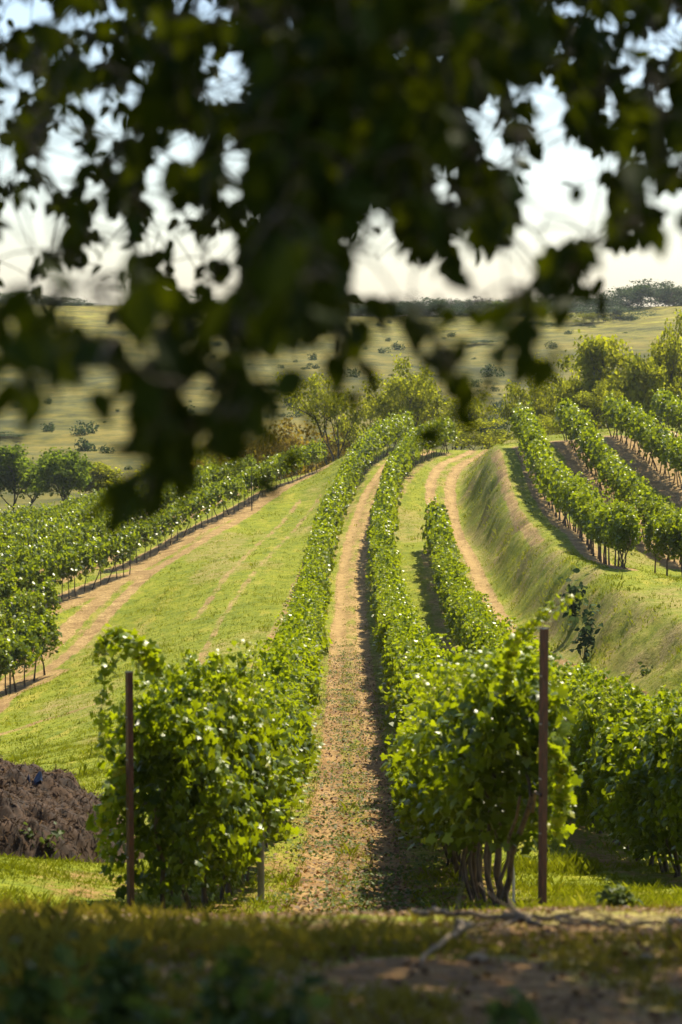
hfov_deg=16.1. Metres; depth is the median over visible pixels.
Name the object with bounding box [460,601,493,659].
grapevine
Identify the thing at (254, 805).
grapevine
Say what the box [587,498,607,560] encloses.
grapevine
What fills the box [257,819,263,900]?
wooden post
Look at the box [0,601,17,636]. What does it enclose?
grapevine
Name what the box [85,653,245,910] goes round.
grapevine
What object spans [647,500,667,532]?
grapevine
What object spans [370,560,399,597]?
grapevine
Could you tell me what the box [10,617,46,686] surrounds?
grapevine
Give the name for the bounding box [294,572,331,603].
grapevine
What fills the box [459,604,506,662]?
grapevine
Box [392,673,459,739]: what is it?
grapevine
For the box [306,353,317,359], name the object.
hill shrub
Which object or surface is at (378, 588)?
grapevine
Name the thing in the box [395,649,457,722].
grapevine
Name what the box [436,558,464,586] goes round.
grapevine
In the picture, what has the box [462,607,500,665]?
grapevine
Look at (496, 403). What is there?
bush
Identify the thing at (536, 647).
grapevine
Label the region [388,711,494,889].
grapevine
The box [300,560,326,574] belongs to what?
grapevine
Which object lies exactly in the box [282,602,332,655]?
grapevine
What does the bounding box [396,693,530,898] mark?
grapevine
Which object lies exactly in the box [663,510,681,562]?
grapevine
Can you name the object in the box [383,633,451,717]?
grapevine
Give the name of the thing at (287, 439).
bush
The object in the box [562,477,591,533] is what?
grapevine
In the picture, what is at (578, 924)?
fallen branch
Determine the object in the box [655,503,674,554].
grapevine
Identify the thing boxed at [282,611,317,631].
grapevine
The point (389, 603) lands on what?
grapevine
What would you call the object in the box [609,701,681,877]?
grapevine
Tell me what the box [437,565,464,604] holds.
grapevine
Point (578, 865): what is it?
grass
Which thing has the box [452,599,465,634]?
grapevine
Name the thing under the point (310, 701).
grapevine
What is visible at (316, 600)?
grapevine
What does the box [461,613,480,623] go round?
grapevine
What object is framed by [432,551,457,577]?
grapevine
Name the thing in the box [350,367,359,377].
hill shrub
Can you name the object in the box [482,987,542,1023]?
weed
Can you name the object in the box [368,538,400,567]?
grapevine
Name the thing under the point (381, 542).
grapevine
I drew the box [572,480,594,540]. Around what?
grapevine
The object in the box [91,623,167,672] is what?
vine cane
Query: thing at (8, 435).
bush
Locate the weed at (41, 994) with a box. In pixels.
[0,932,94,1023]
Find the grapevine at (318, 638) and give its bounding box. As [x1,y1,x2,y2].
[278,614,323,661]
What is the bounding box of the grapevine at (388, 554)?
[368,548,401,578]
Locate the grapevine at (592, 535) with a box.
[588,505,606,562]
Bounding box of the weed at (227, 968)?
[184,942,277,1023]
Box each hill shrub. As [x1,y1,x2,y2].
[40,422,54,431]
[69,426,88,435]
[74,420,99,433]
[74,437,96,451]
[98,444,110,452]
[286,410,303,416]
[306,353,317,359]
[306,362,319,368]
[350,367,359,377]
[378,347,390,353]
[391,342,405,349]
[472,379,480,386]
[480,364,505,376]
[544,341,557,348]
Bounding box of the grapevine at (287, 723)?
[259,694,311,828]
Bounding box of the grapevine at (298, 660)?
[259,649,308,714]
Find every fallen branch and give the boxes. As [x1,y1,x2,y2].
[410,883,606,921]
[420,868,516,965]
[500,911,543,927]
[554,901,681,928]
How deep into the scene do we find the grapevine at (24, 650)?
85.45 m
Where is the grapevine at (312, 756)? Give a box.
[242,667,320,822]
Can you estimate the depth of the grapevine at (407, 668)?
40.70 m
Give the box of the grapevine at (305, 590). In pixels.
[287,581,326,622]
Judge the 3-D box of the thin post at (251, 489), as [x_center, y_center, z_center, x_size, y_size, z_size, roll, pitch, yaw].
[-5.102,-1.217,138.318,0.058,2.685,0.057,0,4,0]
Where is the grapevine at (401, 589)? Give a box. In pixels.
[374,584,406,623]
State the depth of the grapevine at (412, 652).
38.70 m
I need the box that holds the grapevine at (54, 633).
[30,608,65,674]
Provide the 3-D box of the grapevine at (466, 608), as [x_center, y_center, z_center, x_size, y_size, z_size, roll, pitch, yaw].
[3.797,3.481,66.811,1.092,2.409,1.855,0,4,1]
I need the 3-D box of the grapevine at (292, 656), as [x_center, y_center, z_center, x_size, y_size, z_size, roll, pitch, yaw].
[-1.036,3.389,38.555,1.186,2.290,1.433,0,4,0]
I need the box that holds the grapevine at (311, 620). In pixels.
[286,606,323,656]
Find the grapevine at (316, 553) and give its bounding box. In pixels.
[303,547,330,570]
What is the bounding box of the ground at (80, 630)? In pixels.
[0,304,681,1023]
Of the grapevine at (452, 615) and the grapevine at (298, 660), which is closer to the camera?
the grapevine at (298, 660)
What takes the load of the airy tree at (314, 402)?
on the ground at (80, 630)
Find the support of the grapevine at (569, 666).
on the ground at (80, 630)
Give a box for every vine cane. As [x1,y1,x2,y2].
[89,633,166,758]
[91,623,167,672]
[91,743,137,861]
[488,583,581,699]
[535,740,576,846]
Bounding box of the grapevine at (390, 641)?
[378,622,405,674]
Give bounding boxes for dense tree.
[0,443,78,510]
[22,445,96,502]
[72,461,123,495]
[559,329,664,429]
[624,362,681,425]
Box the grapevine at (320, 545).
[310,539,329,555]
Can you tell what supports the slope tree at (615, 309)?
on the ground at (80, 630)
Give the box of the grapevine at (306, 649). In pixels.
[257,635,323,703]
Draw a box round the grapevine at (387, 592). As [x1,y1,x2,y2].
[377,587,395,604]
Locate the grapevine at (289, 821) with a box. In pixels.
[248,691,297,874]
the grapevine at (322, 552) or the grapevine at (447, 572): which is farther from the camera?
the grapevine at (322, 552)
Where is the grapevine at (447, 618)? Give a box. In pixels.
[441,587,482,644]
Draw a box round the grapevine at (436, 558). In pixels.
[431,549,457,579]
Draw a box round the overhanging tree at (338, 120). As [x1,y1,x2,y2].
[0,0,681,539]
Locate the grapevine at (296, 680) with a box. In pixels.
[274,674,306,700]
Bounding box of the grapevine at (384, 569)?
[375,566,398,587]
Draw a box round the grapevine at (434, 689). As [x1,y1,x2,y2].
[392,673,528,902]
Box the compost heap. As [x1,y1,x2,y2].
[0,755,144,862]
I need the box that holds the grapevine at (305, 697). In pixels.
[273,668,325,788]
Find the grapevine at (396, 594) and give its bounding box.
[377,587,404,635]
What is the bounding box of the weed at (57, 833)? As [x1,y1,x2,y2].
[20,821,64,849]
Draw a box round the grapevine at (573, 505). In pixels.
[569,484,598,544]
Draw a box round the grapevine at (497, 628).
[484,627,512,651]
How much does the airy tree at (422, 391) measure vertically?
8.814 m
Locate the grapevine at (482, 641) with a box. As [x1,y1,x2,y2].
[472,617,518,665]
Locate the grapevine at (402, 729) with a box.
[397,682,468,881]
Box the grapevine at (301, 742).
[250,684,303,751]
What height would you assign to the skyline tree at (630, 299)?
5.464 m
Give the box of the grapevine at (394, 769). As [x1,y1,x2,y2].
[386,698,460,867]
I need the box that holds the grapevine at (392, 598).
[374,597,415,648]
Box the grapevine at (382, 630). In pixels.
[370,600,420,656]
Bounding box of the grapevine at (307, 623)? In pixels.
[287,612,323,636]
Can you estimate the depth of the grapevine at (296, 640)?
49.05 m
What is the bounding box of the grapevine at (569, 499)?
[568,484,582,537]
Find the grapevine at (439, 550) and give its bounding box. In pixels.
[431,542,454,563]
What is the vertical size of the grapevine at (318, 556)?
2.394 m
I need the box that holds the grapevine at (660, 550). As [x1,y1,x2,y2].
[645,515,678,575]
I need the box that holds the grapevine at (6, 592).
[0,575,15,605]
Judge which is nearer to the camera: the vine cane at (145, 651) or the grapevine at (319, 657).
the vine cane at (145, 651)
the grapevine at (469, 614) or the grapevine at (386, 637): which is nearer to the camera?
the grapevine at (386, 637)
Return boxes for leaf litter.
[1,905,681,1023]
[194,654,534,915]
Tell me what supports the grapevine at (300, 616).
on the ground at (80, 630)
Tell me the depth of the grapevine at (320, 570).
84.29 m
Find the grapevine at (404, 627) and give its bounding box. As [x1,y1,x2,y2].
[386,623,422,686]
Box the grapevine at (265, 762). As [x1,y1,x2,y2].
[174,661,288,900]
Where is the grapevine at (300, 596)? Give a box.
[293,590,324,626]
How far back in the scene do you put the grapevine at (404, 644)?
44.66 m
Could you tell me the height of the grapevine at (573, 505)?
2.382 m
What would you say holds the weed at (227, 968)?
on the ground at (80, 630)
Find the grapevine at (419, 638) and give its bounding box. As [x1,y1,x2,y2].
[392,626,443,695]
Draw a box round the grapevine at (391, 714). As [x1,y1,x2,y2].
[388,679,426,783]
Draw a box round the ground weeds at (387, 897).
[236,638,508,915]
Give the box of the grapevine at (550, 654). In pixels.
[530,646,578,682]
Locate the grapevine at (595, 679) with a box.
[568,672,633,841]
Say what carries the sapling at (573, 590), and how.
on the ground at (80, 630)
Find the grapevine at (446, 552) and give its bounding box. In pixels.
[433,547,458,562]
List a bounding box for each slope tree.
[439,306,463,313]
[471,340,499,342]
[536,321,554,326]
[567,311,619,322]
[569,303,656,321]
[596,311,640,321]
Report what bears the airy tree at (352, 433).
on the ground at (80, 630)
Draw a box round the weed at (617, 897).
[594,879,643,908]
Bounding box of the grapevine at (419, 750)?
[392,646,576,902]
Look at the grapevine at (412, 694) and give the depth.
31.53 m
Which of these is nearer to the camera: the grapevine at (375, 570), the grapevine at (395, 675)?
the grapevine at (395, 675)
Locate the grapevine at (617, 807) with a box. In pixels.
[587,689,681,873]
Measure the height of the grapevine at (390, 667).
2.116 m
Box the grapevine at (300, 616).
[274,609,320,687]
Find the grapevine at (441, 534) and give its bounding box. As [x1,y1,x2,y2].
[429,532,453,558]
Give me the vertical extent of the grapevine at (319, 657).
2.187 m
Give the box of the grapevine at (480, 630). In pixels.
[468,616,497,640]
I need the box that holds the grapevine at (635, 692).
[585,672,673,860]
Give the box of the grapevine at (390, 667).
[380,633,406,691]
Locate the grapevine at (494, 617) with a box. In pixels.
[465,616,501,649]
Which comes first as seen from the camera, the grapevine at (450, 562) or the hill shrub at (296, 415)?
the grapevine at (450, 562)
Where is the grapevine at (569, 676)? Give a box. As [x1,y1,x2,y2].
[548,663,606,694]
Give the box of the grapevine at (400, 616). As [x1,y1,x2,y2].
[382,609,420,664]
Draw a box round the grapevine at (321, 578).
[298,565,329,604]
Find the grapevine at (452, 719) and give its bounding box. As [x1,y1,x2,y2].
[417,650,570,904]
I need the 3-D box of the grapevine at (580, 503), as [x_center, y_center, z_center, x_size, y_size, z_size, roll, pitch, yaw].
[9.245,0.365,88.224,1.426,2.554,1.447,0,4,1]
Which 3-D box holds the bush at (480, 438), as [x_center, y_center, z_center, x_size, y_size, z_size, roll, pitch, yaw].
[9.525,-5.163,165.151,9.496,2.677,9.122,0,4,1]
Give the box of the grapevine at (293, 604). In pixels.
[285,599,322,638]
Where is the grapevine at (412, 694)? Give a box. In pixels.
[392,692,421,781]
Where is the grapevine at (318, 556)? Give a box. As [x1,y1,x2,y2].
[306,547,326,563]
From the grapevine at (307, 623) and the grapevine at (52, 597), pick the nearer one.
the grapevine at (307, 623)
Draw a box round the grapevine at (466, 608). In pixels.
[458,594,493,645]
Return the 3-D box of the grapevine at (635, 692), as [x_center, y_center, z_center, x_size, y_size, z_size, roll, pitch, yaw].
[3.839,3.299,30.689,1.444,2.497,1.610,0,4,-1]
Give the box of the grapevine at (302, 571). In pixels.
[294,568,329,600]
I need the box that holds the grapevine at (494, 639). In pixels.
[488,634,506,650]
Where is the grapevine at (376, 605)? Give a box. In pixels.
[371,580,409,620]
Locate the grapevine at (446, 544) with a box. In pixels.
[431,538,457,560]
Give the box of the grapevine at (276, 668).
[243,640,312,721]
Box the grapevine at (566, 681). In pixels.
[556,678,587,815]
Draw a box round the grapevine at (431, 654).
[399,653,455,704]
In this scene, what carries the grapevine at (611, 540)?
on the ground at (80, 630)
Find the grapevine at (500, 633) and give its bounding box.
[489,630,513,653]
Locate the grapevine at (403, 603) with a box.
[377,596,421,646]
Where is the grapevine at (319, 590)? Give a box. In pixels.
[291,579,327,620]
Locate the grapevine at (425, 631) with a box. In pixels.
[395,626,441,654]
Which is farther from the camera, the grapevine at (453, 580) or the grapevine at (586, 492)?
the grapevine at (586, 492)
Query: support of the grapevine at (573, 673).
on the ground at (80, 630)
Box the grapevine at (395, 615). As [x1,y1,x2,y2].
[380,609,429,657]
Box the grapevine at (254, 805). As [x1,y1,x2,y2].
[143,637,273,904]
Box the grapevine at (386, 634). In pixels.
[381,612,414,660]
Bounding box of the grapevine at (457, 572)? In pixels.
[440,566,471,593]
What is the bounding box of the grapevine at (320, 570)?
[300,559,325,584]
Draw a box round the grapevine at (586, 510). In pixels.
[579,497,603,555]
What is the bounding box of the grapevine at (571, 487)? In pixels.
[565,478,587,514]
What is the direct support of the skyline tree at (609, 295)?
on the ground at (80, 630)
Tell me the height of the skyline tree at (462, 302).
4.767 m
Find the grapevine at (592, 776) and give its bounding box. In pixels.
[579,679,655,852]
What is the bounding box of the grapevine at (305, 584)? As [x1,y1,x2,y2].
[291,582,326,619]
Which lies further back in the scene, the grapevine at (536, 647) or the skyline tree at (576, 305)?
the skyline tree at (576, 305)
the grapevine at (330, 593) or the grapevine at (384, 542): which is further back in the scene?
the grapevine at (384, 542)
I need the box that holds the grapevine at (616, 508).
[601,498,641,566]
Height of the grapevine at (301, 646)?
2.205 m
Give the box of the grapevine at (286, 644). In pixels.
[258,633,318,712]
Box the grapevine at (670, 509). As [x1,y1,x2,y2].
[658,504,681,561]
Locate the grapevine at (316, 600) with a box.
[292,594,326,629]
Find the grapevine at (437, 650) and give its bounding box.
[396,641,444,695]
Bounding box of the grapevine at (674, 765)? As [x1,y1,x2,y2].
[642,684,681,862]
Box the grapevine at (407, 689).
[388,647,473,731]
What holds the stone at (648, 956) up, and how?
on the ground at (80, 630)
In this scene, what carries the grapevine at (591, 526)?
on the ground at (80, 630)
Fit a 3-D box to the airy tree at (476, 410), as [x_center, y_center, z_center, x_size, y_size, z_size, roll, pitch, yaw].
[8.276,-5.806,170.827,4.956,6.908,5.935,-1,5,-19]
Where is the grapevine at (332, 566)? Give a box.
[301,536,336,571]
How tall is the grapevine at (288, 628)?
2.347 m
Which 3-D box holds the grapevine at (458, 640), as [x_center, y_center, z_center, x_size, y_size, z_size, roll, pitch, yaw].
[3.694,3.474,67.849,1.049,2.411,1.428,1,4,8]
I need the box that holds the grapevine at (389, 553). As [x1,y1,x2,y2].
[371,551,400,583]
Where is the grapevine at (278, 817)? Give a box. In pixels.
[198,673,305,894]
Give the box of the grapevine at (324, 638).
[282,598,330,655]
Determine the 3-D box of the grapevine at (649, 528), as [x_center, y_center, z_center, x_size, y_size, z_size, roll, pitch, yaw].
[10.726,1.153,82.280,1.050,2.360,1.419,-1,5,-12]
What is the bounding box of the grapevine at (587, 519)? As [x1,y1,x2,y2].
[582,501,605,558]
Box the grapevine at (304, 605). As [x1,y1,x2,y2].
[288,591,322,620]
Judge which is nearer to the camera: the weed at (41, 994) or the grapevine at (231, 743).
the weed at (41, 994)
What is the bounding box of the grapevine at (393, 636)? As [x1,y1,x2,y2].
[382,628,431,695]
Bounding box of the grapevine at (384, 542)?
[370,540,389,563]
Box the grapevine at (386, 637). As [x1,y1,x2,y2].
[379,612,403,666]
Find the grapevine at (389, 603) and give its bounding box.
[375,592,412,626]
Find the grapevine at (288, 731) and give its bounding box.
[243,681,307,875]
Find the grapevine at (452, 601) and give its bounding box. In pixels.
[444,586,463,615]
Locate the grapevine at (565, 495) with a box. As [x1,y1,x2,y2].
[560,471,584,531]
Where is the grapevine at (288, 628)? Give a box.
[267,620,313,649]
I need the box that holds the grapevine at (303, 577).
[294,574,327,610]
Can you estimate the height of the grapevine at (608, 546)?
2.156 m
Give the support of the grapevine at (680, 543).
on the ground at (80, 630)
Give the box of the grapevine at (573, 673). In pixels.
[548,667,601,687]
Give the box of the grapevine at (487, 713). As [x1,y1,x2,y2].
[433,640,584,906]
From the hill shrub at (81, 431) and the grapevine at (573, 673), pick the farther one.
the hill shrub at (81, 431)
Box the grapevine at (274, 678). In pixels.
[252,662,314,744]
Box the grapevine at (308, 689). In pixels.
[262,655,311,729]
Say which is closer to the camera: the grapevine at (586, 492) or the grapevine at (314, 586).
the grapevine at (314, 586)
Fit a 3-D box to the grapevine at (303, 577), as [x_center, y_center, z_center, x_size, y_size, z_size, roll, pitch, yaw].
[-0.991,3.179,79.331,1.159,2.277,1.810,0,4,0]
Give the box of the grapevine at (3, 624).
[0,609,8,637]
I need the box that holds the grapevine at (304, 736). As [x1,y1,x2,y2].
[264,695,306,840]
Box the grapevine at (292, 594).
[290,593,329,639]
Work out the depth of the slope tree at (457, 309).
497.28 m
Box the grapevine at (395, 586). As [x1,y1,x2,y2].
[375,582,404,626]
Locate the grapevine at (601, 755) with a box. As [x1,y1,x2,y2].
[586,694,680,866]
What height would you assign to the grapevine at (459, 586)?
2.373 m
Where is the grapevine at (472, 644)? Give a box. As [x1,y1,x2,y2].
[466,624,496,667]
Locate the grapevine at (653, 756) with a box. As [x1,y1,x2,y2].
[635,687,681,862]
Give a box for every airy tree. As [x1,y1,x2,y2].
[272,370,373,464]
[333,393,400,445]
[362,356,441,444]
[388,353,443,446]
[425,390,497,449]
[494,378,559,434]
[538,347,619,433]
[567,380,629,428]
[615,338,681,393]
[646,309,681,393]
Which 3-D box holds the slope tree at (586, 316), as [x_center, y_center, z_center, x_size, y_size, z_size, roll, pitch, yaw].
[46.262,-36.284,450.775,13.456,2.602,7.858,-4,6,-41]
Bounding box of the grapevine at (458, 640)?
[453,594,490,644]
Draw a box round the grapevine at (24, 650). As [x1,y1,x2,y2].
[0,628,39,691]
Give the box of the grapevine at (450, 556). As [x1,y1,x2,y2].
[433,554,464,575]
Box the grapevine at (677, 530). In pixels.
[668,519,681,574]
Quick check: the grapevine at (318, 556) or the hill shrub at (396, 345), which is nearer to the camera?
the grapevine at (318, 556)
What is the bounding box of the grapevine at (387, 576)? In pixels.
[370,574,407,612]
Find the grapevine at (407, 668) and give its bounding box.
[394,661,410,728]
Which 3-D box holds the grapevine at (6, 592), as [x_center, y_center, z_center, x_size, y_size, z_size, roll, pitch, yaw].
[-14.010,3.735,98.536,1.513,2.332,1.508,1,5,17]
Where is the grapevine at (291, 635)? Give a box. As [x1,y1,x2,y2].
[268,631,324,708]
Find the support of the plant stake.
on the ground at (80, 630)
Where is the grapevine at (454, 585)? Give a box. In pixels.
[444,582,473,627]
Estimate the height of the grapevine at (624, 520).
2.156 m
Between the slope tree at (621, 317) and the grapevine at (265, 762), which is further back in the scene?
the slope tree at (621, 317)
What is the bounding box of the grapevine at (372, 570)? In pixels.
[365,547,403,586]
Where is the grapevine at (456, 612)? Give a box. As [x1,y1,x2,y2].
[450,595,472,638]
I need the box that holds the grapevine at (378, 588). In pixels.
[369,577,407,615]
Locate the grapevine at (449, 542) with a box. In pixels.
[429,532,454,566]
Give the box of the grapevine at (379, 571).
[370,563,400,594]
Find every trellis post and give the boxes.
[125,671,134,908]
[538,627,548,904]
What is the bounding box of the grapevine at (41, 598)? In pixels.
[21,586,46,619]
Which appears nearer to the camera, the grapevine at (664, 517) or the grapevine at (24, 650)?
the grapevine at (24, 650)
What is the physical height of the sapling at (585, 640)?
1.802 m
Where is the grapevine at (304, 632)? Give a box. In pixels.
[272,621,323,683]
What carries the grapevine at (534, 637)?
on the ground at (80, 630)
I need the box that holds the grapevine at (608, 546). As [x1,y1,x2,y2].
[598,505,623,565]
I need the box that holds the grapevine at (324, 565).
[303,555,329,580]
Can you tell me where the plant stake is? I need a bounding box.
[512,870,514,902]
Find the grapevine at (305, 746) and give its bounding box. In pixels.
[246,666,319,795]
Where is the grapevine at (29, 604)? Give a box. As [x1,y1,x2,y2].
[15,587,40,623]
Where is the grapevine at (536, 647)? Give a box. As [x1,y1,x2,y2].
[503,639,552,663]
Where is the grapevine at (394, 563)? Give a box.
[373,554,399,587]
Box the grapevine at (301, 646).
[259,636,319,714]
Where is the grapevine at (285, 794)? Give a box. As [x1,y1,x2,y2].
[231,694,303,885]
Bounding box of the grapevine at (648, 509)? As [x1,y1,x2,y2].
[643,496,672,533]
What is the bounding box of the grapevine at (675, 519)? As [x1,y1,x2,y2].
[667,510,680,564]
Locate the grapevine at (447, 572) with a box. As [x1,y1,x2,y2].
[436,562,469,602]
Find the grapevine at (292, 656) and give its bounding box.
[251,650,311,733]
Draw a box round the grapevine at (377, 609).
[375,591,409,635]
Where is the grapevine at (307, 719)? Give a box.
[265,674,317,780]
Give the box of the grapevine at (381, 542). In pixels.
[368,538,396,564]
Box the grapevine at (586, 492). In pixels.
[575,485,598,550]
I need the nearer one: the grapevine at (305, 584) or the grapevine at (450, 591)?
the grapevine at (305, 584)
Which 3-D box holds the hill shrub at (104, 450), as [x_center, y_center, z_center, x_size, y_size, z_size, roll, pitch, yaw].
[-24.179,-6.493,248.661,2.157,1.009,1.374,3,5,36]
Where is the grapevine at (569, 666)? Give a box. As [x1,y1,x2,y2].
[531,661,574,682]
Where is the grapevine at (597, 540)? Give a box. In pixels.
[591,505,606,564]
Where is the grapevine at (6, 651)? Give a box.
[0,630,13,679]
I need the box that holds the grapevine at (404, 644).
[386,639,443,713]
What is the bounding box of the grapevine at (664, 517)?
[658,504,676,560]
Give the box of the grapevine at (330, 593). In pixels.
[294,565,334,599]
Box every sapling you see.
[556,568,589,622]
[567,596,602,661]
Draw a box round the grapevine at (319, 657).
[278,619,325,660]
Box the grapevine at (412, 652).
[397,648,439,682]
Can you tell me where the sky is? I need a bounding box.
[0,0,681,315]
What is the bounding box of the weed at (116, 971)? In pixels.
[74,932,158,1023]
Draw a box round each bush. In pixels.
[0,431,29,436]
[1,452,37,475]
[196,442,223,467]
[196,442,315,490]
[246,417,348,480]
[258,428,352,478]
[299,424,365,471]
[416,417,546,449]
[459,429,513,449]
[478,399,510,446]
[538,412,584,435]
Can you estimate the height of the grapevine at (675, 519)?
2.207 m
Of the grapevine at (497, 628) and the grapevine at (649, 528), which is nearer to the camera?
the grapevine at (497, 628)
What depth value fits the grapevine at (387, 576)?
78.83 m
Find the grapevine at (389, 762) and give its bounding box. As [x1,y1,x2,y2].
[385,682,447,847]
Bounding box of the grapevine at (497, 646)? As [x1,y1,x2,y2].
[489,640,503,667]
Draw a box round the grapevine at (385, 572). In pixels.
[367,568,407,604]
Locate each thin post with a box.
[9,653,10,693]
[251,467,251,510]
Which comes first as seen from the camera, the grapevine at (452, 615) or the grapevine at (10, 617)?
the grapevine at (452, 615)
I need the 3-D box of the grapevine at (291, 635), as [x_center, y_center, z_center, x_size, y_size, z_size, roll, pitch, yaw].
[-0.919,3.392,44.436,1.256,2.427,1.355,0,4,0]
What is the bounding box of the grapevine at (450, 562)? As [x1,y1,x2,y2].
[436,559,465,590]
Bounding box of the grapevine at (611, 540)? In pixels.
[606,502,627,566]
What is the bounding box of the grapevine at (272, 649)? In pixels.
[256,643,312,713]
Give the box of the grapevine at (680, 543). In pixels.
[677,533,681,553]
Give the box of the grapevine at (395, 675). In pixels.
[387,640,442,718]
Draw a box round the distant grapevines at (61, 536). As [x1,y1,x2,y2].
[0,388,681,599]
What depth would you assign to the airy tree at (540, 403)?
173.23 m
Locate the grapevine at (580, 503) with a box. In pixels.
[574,488,612,553]
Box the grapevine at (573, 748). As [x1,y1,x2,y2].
[560,689,602,833]
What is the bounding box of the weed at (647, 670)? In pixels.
[632,661,652,675]
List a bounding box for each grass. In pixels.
[0,425,681,916]
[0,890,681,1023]
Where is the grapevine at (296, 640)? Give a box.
[269,627,327,689]
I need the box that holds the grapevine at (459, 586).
[445,581,474,631]
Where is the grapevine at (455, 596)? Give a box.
[445,587,476,642]
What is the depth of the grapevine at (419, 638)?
45.42 m
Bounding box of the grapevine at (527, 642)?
[522,634,538,659]
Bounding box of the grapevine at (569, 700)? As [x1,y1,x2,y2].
[559,663,623,824]
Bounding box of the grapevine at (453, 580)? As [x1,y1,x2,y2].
[439,570,474,612]
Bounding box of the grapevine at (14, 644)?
[0,634,22,694]
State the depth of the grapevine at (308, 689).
40.56 m
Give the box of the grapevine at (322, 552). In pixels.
[305,543,329,566]
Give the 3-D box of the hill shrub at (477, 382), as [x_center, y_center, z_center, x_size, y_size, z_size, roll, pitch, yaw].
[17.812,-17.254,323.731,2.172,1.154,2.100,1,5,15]
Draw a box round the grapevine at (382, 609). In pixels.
[370,592,412,640]
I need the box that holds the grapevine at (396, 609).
[385,604,417,624]
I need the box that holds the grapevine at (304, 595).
[301,593,318,604]
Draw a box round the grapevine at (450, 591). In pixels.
[439,580,471,619]
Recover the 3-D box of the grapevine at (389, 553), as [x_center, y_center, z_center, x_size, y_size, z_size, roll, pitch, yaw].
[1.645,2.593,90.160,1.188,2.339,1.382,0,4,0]
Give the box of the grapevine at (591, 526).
[586,498,607,563]
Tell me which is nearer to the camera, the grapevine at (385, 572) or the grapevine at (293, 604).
the grapevine at (293, 604)
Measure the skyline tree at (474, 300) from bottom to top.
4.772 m
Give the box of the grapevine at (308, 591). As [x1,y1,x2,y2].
[295,585,325,606]
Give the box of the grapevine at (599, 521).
[595,500,617,564]
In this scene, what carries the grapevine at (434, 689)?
on the ground at (80, 630)
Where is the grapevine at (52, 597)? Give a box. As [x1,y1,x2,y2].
[30,576,63,616]
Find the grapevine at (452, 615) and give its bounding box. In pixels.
[446,589,482,663]
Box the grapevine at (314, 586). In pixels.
[292,580,328,616]
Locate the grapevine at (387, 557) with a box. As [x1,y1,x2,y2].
[373,554,400,580]
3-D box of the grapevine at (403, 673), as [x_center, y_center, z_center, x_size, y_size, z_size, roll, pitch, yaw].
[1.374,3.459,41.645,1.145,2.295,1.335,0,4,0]
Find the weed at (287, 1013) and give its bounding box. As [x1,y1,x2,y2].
[227,975,333,1023]
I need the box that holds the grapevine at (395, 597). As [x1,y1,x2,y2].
[388,595,416,612]
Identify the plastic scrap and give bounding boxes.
[27,771,42,783]
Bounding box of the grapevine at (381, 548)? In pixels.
[373,544,393,561]
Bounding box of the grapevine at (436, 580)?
[430,555,469,594]
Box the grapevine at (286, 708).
[249,668,306,847]
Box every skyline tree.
[42,297,87,302]
[62,302,111,305]
[353,306,364,315]
[400,297,443,316]
[428,295,503,309]
[432,298,473,315]
[474,299,519,313]
[537,294,614,311]
[550,299,645,310]
[574,300,644,311]
[593,284,681,306]
[593,287,667,307]
[608,278,681,306]
[643,289,681,305]
[653,287,680,301]
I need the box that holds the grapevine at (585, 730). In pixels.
[566,667,653,845]
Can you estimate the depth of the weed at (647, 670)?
60.42 m
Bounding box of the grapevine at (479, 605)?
[462,602,485,635]
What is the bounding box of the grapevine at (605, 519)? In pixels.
[599,495,624,565]
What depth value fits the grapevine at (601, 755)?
29.89 m
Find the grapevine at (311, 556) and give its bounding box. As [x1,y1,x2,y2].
[300,549,331,587]
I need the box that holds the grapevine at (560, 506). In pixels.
[559,477,577,530]
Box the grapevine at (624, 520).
[611,503,643,568]
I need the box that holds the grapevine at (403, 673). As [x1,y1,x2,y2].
[388,646,425,722]
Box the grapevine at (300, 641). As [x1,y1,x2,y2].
[271,630,313,670]
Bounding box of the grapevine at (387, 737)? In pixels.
[384,688,416,770]
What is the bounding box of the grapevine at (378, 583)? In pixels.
[371,579,392,604]
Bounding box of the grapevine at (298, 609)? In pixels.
[291,607,320,629]
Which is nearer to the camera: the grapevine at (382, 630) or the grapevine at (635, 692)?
the grapevine at (635, 692)
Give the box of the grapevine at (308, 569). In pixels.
[301,564,324,587]
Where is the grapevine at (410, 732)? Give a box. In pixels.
[379,659,502,887]
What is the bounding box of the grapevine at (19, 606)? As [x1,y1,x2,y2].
[2,590,30,627]
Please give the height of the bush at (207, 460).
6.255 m
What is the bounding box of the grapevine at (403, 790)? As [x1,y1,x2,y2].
[379,647,529,901]
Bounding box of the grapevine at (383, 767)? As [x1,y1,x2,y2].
[379,673,452,866]
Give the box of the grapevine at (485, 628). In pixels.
[473,621,514,656]
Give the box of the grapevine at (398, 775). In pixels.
[387,690,492,875]
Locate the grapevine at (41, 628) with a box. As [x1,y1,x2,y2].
[17,611,51,681]
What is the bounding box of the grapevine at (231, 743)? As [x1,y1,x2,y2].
[120,658,264,911]
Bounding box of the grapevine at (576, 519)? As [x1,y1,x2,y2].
[571,492,590,548]
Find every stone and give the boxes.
[465,953,488,962]
[635,953,654,961]
[668,917,681,925]
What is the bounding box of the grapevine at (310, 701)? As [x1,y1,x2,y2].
[274,652,311,723]
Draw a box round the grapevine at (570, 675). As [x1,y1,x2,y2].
[550,662,583,684]
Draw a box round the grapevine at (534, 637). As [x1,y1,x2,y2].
[498,635,538,648]
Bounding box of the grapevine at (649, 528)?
[641,511,671,572]
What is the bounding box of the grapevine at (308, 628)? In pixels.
[274,615,320,664]
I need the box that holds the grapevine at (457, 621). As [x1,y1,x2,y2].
[449,593,488,643]
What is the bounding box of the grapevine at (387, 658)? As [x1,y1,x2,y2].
[377,627,403,680]

